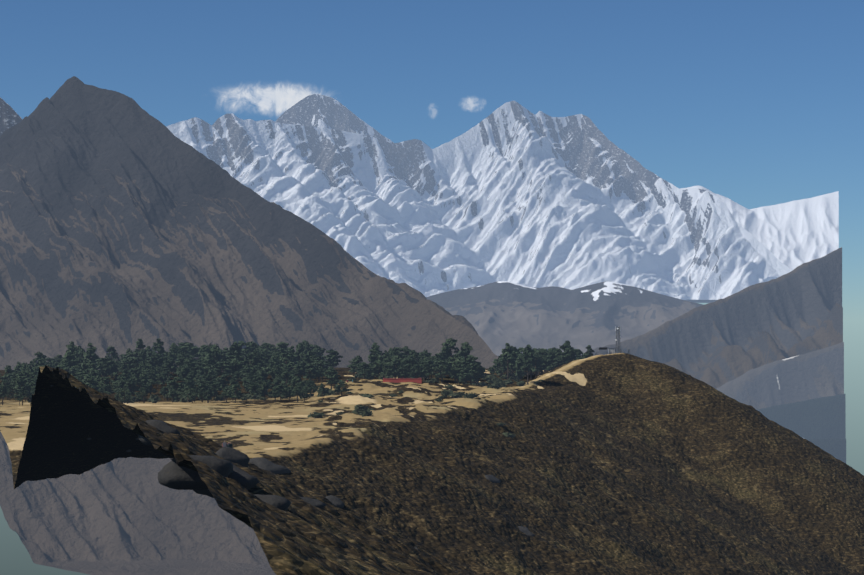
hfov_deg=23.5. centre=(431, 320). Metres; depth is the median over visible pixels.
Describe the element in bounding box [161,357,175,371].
tree
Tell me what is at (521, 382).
bush
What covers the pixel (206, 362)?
tree
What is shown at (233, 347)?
tall tree
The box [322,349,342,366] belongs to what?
tree
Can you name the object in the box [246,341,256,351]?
tree
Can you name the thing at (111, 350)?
tall tree
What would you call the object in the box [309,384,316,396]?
tree
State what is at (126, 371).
tree
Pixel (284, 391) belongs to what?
tree
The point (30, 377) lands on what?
tree
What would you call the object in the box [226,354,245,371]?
tree
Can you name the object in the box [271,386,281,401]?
tree
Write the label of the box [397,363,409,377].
tree
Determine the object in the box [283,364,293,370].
tree
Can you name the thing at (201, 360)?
tree
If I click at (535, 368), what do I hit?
tree
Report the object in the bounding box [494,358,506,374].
tree
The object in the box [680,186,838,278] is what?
snowy mountain ridge
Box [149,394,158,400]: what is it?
bush
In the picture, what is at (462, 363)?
tree
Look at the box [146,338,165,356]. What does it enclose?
tall tree
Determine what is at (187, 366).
tree
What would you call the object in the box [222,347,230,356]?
tree
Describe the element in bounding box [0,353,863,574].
hill
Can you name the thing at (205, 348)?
tree
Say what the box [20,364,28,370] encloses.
tree
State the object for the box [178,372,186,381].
tree
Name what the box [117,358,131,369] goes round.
tree
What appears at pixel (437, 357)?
tree
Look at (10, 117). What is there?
taboche terrain
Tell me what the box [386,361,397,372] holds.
tree
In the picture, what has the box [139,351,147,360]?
tree
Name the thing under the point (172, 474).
boulders
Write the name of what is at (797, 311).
terrain ridge
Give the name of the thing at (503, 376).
bush
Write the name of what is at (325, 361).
tree
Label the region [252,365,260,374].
tree
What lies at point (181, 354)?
tree
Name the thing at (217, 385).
tree
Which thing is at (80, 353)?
tall tree
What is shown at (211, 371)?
tree
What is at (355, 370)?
tree
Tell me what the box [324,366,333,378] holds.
tree
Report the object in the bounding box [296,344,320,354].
tree
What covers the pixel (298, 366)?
tree
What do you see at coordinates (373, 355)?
tall tree
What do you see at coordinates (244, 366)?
tree
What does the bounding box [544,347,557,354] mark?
tree
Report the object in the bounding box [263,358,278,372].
tree
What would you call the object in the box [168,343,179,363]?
tall tree
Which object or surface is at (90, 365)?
tree
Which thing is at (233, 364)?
tree
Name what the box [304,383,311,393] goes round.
tree
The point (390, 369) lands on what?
tree
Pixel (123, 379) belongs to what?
tree
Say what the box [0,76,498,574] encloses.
brown mountain
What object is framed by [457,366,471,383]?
tree
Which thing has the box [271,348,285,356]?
tree
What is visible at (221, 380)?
tree
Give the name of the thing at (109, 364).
tree
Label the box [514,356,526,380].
tall tree
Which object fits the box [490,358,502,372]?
tree
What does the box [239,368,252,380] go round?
tree
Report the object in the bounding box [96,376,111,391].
tree
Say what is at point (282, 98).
cloud
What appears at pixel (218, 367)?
tree
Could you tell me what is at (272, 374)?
tree
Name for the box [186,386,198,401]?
tree
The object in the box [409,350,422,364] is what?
tree
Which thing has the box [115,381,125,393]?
tree
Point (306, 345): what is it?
tall tree
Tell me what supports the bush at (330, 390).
on the hill
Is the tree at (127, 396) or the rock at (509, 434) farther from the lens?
the tree at (127, 396)
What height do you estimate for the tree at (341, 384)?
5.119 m
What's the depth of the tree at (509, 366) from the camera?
860.50 m
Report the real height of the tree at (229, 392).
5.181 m
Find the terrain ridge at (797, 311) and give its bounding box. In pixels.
[580,247,842,388]
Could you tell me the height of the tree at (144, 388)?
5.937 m
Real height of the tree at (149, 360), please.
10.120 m
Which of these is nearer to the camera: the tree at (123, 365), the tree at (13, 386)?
the tree at (13, 386)
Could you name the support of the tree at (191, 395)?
on the hill
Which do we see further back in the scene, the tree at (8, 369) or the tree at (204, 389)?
the tree at (8, 369)
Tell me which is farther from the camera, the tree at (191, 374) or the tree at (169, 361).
the tree at (169, 361)
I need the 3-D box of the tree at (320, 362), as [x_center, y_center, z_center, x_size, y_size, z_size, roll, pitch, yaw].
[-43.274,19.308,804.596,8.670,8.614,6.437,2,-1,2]
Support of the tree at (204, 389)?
on the hill
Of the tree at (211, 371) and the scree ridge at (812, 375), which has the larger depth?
the scree ridge at (812, 375)
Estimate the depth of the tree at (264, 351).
933.73 m
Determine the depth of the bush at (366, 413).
567.10 m
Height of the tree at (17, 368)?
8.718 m
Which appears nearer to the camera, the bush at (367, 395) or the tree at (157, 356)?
the bush at (367, 395)
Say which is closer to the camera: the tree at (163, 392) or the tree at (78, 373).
the tree at (163, 392)
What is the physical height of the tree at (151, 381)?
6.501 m
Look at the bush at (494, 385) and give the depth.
737.66 m
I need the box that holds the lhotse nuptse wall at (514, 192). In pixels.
[166,101,792,302]
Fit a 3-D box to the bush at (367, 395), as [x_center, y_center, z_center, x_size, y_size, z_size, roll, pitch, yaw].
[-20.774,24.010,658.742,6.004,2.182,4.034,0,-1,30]
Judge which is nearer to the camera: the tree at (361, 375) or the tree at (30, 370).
the tree at (30, 370)
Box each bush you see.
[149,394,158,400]
[215,395,227,400]
[238,393,251,398]
[307,411,324,418]
[317,387,333,394]
[351,409,362,414]
[354,404,368,409]
[358,411,372,416]
[359,394,373,398]
[379,374,392,379]
[425,378,438,382]
[441,389,452,395]
[444,384,453,389]
[448,392,464,397]
[464,392,477,398]
[486,374,495,378]
[487,383,499,388]
[499,375,510,378]
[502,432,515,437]
[503,380,513,383]
[516,381,525,385]
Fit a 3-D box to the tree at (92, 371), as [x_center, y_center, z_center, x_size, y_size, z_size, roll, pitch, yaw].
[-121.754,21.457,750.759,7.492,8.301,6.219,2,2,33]
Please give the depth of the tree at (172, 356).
885.20 m
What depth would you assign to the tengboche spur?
5519.76 m
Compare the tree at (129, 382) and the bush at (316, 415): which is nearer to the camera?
the bush at (316, 415)
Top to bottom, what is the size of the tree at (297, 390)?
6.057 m
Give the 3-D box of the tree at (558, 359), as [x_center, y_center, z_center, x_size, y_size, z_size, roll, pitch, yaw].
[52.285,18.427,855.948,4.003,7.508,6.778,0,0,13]
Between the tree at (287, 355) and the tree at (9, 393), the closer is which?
the tree at (9, 393)
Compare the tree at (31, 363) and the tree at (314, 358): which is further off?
the tree at (31, 363)
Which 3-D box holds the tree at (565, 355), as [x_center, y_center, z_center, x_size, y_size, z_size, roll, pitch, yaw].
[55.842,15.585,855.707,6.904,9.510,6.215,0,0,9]
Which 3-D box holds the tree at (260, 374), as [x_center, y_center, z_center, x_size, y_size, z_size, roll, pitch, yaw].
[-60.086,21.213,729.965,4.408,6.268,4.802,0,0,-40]
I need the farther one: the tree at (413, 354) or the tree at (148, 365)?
the tree at (413, 354)
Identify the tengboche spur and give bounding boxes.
[806,438,845,462]
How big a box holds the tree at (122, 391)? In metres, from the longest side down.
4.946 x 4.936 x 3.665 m
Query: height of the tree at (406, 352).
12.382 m
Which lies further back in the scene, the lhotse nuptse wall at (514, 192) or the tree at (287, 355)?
the lhotse nuptse wall at (514, 192)
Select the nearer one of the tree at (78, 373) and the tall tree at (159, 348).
the tree at (78, 373)
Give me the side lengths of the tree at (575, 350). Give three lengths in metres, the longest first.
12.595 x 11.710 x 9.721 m
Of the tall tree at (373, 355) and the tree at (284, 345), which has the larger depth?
the tree at (284, 345)
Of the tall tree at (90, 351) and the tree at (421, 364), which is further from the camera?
the tall tree at (90, 351)
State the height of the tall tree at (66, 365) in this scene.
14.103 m
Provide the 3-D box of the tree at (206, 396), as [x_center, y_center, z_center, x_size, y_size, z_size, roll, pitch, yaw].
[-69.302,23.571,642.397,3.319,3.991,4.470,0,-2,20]
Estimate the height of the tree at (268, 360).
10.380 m
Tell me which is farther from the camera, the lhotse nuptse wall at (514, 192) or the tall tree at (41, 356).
the lhotse nuptse wall at (514, 192)
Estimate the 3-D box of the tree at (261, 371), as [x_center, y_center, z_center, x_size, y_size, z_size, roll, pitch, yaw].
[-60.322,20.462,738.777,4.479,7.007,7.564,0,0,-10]
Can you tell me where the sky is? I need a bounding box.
[0,0,863,574]
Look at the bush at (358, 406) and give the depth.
602.78 m
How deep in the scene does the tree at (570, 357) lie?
856.98 m
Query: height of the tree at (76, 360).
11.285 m
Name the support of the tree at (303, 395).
on the hill
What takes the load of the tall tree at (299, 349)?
on the hill
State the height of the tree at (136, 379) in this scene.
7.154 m
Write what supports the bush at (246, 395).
on the hill
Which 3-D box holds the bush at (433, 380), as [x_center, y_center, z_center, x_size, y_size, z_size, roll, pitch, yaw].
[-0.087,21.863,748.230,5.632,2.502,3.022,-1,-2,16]
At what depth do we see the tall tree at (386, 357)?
790.52 m
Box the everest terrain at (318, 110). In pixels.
[275,94,393,142]
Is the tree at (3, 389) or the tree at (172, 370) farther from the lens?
the tree at (172, 370)
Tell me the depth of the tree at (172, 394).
658.26 m
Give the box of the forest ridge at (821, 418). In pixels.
[758,394,845,438]
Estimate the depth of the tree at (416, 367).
764.92 m
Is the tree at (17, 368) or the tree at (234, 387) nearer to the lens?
the tree at (234, 387)
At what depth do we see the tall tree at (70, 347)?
896.43 m
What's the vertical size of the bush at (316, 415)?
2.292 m
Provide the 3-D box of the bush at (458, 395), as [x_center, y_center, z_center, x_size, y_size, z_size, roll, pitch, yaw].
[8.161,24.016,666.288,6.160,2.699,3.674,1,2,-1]
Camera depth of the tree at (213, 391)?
668.77 m
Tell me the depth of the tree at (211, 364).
806.74 m
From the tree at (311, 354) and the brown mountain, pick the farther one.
the brown mountain
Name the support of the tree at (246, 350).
on the hill
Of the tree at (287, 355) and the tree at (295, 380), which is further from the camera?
the tree at (287, 355)
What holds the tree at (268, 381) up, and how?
on the hill
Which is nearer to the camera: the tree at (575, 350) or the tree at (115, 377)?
the tree at (115, 377)
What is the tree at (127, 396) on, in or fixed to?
on the hill
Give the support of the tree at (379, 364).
on the hill
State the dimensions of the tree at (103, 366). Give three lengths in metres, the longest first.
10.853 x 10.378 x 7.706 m
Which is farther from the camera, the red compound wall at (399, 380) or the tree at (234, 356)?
the tree at (234, 356)
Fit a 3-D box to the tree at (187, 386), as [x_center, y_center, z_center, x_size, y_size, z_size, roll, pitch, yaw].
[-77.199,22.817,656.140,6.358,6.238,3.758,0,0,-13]
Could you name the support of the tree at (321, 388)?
on the hill
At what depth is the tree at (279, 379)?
711.58 m
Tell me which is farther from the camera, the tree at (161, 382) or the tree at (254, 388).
the tree at (161, 382)
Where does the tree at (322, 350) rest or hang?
on the hill
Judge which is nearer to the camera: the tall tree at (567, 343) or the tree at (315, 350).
the tall tree at (567, 343)
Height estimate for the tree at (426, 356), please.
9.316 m
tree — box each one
[0,365,14,382]
[0,385,8,404]
[7,389,13,397]
[10,370,29,382]
[10,378,24,393]
[13,362,22,372]
[14,376,30,390]
[14,387,29,404]
[15,394,22,405]
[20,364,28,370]
[22,368,33,377]
[25,371,37,381]
[26,361,34,367]
[27,382,35,393]
[27,393,32,404]
[32,352,47,362]
[32,359,45,368]
[45,357,54,366]
[52,358,62,366]
[58,351,75,372]
[64,341,77,355]
[67,358,80,372]
[69,368,79,373]
[71,369,86,379]
[75,349,84,360]
[79,343,98,366]
[81,360,99,371]
[83,376,99,390]
[89,369,101,376]
[95,357,117,376]
[95,358,114,376]
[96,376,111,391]
[105,346,119,360]
[110,372,119,383]
[113,377,126,395]
[114,389,120,399]
[115,363,127,372]
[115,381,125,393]
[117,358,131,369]
[117,388,131,402]
[119,369,131,374]
[121,348,135,361]
[123,393,131,403]
[124,379,135,395]
[126,357,141,371]
[127,378,137,389]
[128,339,146,356]
[130,376,140,395]
[135,385,150,402]
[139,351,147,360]
[139,372,149,385]
[143,363,158,373]
[145,358,157,368]
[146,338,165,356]
[146,353,164,366]
[146,379,157,395]
[155,374,165,387]
[158,352,174,372]
[159,358,177,372]
[160,384,176,400]
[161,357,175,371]
[167,377,185,397]
[167,389,177,402]
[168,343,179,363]
[171,342,200,356]
[174,357,188,381]
[177,352,186,365]
[177,383,192,401]
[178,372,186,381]
[180,366,191,379]
[183,377,196,387]
[184,357,196,366]
[186,364,196,376]
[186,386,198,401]
[186,388,196,402]
[187,371,196,383]
[194,374,200,381]
[197,345,210,355]
[197,384,207,401]
[198,353,208,362]
[198,357,213,373]
[202,357,215,374]
[202,391,213,402]
[203,344,222,369]
[207,386,217,401]
[208,369,217,380]
[210,381,222,399]
[211,359,232,376]
[217,372,236,388]
[220,351,226,371]
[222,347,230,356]
[222,386,228,401]
[224,378,239,398]
[226,342,242,362]
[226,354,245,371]
[226,387,234,397]
[227,358,242,380]
[230,384,241,402]
[236,341,251,353]
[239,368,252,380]
[240,365,254,373]
[241,354,260,368]
[243,377,253,387]
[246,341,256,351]
[247,350,266,370]
[247,382,259,399]
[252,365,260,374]
[255,372,266,383]
[256,343,272,351]
[257,369,267,377]
[257,382,269,400]
[259,348,269,354]
[261,356,279,370]
[261,380,272,392]
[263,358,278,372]
[265,351,274,363]
[266,343,276,349]
[267,368,280,385]
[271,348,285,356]
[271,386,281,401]
[272,376,282,385]
[273,342,290,352]
[277,384,288,400]
[278,352,298,369]
[280,371,293,384]
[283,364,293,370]
[288,346,298,369]
[290,384,302,402]
[291,376,301,388]
[292,362,305,380]
[293,343,305,361]
[294,364,304,375]
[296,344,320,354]
[296,351,315,372]
[299,388,308,400]
[302,363,319,378]
[303,341,317,354]
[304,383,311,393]
[305,355,318,363]
[306,378,318,393]
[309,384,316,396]
[311,345,326,355]
[314,360,329,380]
[318,366,323,382]
[318,383,328,396]
[319,360,327,380]
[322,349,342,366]
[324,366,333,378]
[325,369,340,388]
[334,381,346,396]
[348,355,363,377]
[349,359,364,377]
[351,363,363,379]
[357,367,371,377]
[359,362,372,378]
[368,343,382,376]
[371,359,385,378]
[378,352,397,369]
[383,355,402,377]
[384,364,395,375]
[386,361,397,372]
[388,347,406,357]
[389,347,398,355]
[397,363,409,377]
[398,358,419,377]
[399,346,411,355]
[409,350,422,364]
[409,364,419,377]
[417,352,430,358]
[418,360,436,379]
[419,360,426,381]
[420,353,430,359]
[431,353,442,378]
[432,359,446,383]
[432,360,449,382]
[440,338,458,361]
[447,353,468,383]
[452,360,472,383]
[455,342,472,357]
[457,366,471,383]
[463,355,481,383]
[472,365,485,385]
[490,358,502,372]
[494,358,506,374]
[498,343,516,379]
[500,348,519,374]
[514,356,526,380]
[515,346,534,384]
[525,354,544,377]
[527,358,540,378]
[536,350,549,374]
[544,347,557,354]
[544,351,556,368]
[554,357,562,366]
[556,344,575,364]
[561,347,574,363]
[563,341,573,349]
[572,348,581,358]
[576,350,583,357]
[585,345,593,356]
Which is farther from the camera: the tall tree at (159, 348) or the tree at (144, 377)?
the tall tree at (159, 348)
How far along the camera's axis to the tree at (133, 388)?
698.26 m
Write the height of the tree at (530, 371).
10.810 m
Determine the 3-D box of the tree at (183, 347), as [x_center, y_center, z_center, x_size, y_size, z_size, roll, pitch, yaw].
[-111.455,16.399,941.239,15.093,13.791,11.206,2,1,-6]
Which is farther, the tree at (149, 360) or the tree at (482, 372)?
the tree at (149, 360)
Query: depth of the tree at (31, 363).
855.91 m
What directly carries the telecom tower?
on the hill
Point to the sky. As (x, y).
(751, 103)
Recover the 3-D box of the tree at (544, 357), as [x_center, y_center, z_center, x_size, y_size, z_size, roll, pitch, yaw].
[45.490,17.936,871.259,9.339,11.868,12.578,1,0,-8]
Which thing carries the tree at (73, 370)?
on the hill
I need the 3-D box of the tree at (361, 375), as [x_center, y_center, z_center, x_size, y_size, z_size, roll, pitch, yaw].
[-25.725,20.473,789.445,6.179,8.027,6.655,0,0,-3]
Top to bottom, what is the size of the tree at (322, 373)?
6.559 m
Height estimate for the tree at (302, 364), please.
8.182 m
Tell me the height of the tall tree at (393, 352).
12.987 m
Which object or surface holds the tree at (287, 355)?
on the hill
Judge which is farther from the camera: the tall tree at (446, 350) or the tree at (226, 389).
the tall tree at (446, 350)
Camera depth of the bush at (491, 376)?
837.08 m
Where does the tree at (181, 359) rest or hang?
on the hill
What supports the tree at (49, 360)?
on the hill
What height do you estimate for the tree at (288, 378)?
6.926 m
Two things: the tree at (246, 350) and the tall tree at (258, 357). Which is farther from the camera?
the tree at (246, 350)
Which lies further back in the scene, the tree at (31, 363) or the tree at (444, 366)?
the tree at (31, 363)
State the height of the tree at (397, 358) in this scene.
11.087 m
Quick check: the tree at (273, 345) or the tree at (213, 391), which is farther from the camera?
the tree at (273, 345)
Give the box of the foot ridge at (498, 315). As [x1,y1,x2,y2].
[426,281,702,355]
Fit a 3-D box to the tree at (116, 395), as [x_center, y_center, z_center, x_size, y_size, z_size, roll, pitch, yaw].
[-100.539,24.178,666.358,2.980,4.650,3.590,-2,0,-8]
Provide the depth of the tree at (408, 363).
773.80 m
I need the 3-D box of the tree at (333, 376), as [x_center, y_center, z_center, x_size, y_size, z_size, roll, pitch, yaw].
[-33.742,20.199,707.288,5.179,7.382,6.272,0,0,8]
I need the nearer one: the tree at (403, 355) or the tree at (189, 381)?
the tree at (189, 381)
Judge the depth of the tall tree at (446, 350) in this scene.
855.12 m
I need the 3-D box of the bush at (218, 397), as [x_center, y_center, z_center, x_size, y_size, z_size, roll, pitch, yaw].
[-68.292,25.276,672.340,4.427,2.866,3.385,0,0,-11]
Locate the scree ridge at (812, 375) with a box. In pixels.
[716,342,843,409]
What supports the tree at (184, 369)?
on the hill
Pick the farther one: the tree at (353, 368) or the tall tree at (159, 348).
the tall tree at (159, 348)
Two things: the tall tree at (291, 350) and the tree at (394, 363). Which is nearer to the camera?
the tree at (394, 363)
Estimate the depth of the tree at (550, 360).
863.05 m
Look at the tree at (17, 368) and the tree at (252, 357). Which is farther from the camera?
the tree at (17, 368)
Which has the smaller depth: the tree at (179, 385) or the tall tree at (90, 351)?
the tree at (179, 385)
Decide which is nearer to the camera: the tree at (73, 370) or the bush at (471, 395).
the bush at (471, 395)
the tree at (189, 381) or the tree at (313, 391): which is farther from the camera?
the tree at (189, 381)
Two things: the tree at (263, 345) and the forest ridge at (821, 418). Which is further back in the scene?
the forest ridge at (821, 418)
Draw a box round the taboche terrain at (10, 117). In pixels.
[0,97,22,135]
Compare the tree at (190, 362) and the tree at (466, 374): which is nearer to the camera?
the tree at (466, 374)
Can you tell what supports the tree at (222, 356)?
on the hill
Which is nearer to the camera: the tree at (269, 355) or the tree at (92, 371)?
the tree at (92, 371)
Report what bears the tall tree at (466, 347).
on the hill
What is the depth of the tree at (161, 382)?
757.64 m
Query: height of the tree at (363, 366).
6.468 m
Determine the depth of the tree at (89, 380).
660.77 m
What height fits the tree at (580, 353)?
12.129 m
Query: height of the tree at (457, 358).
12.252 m
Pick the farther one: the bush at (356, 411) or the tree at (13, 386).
the tree at (13, 386)
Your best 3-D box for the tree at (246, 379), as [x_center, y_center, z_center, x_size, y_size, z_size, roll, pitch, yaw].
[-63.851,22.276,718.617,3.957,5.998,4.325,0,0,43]
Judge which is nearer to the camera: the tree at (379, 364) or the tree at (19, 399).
the tree at (19, 399)
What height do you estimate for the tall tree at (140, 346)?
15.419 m
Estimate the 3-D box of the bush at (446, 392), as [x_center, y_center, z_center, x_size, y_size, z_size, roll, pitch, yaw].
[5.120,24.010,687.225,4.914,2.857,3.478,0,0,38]
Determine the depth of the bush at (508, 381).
818.02 m
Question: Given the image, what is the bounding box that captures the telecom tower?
[595,326,629,354]
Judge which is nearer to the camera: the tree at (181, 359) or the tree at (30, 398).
the tree at (30, 398)
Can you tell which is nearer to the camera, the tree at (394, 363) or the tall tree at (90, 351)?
the tree at (394, 363)
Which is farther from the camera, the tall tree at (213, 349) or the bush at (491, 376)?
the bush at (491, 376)
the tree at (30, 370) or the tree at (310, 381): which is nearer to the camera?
the tree at (310, 381)
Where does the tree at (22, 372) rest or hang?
on the hill
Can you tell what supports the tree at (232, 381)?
on the hill
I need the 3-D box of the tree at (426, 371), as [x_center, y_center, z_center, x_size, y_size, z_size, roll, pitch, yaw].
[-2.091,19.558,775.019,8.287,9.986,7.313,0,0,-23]
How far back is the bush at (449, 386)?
730.30 m
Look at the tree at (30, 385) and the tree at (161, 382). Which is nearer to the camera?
the tree at (30, 385)
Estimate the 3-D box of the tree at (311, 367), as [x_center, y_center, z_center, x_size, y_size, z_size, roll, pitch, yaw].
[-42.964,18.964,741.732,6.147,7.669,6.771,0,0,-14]
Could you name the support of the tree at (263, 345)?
on the hill
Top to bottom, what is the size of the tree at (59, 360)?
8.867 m
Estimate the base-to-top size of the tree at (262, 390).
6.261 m
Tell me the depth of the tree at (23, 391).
610.08 m
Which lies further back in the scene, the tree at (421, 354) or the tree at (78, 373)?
the tree at (421, 354)
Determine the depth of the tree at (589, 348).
853.41 m
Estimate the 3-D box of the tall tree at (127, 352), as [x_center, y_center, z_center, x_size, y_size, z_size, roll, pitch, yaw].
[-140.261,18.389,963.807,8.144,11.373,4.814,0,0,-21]
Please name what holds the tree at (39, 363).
on the hill
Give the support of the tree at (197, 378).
on the hill
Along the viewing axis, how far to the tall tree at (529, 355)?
806.78 m
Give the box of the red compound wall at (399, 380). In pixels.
[383,378,421,383]
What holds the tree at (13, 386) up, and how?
on the hill
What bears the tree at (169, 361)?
on the hill
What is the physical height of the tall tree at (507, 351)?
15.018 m
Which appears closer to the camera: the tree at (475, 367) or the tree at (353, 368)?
the tree at (475, 367)
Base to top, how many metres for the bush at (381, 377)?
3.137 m
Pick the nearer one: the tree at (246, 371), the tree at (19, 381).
the tree at (19, 381)
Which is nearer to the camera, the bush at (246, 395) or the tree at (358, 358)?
the bush at (246, 395)
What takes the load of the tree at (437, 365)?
on the hill
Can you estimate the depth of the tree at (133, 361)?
831.32 m
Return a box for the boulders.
[51,385,533,550]

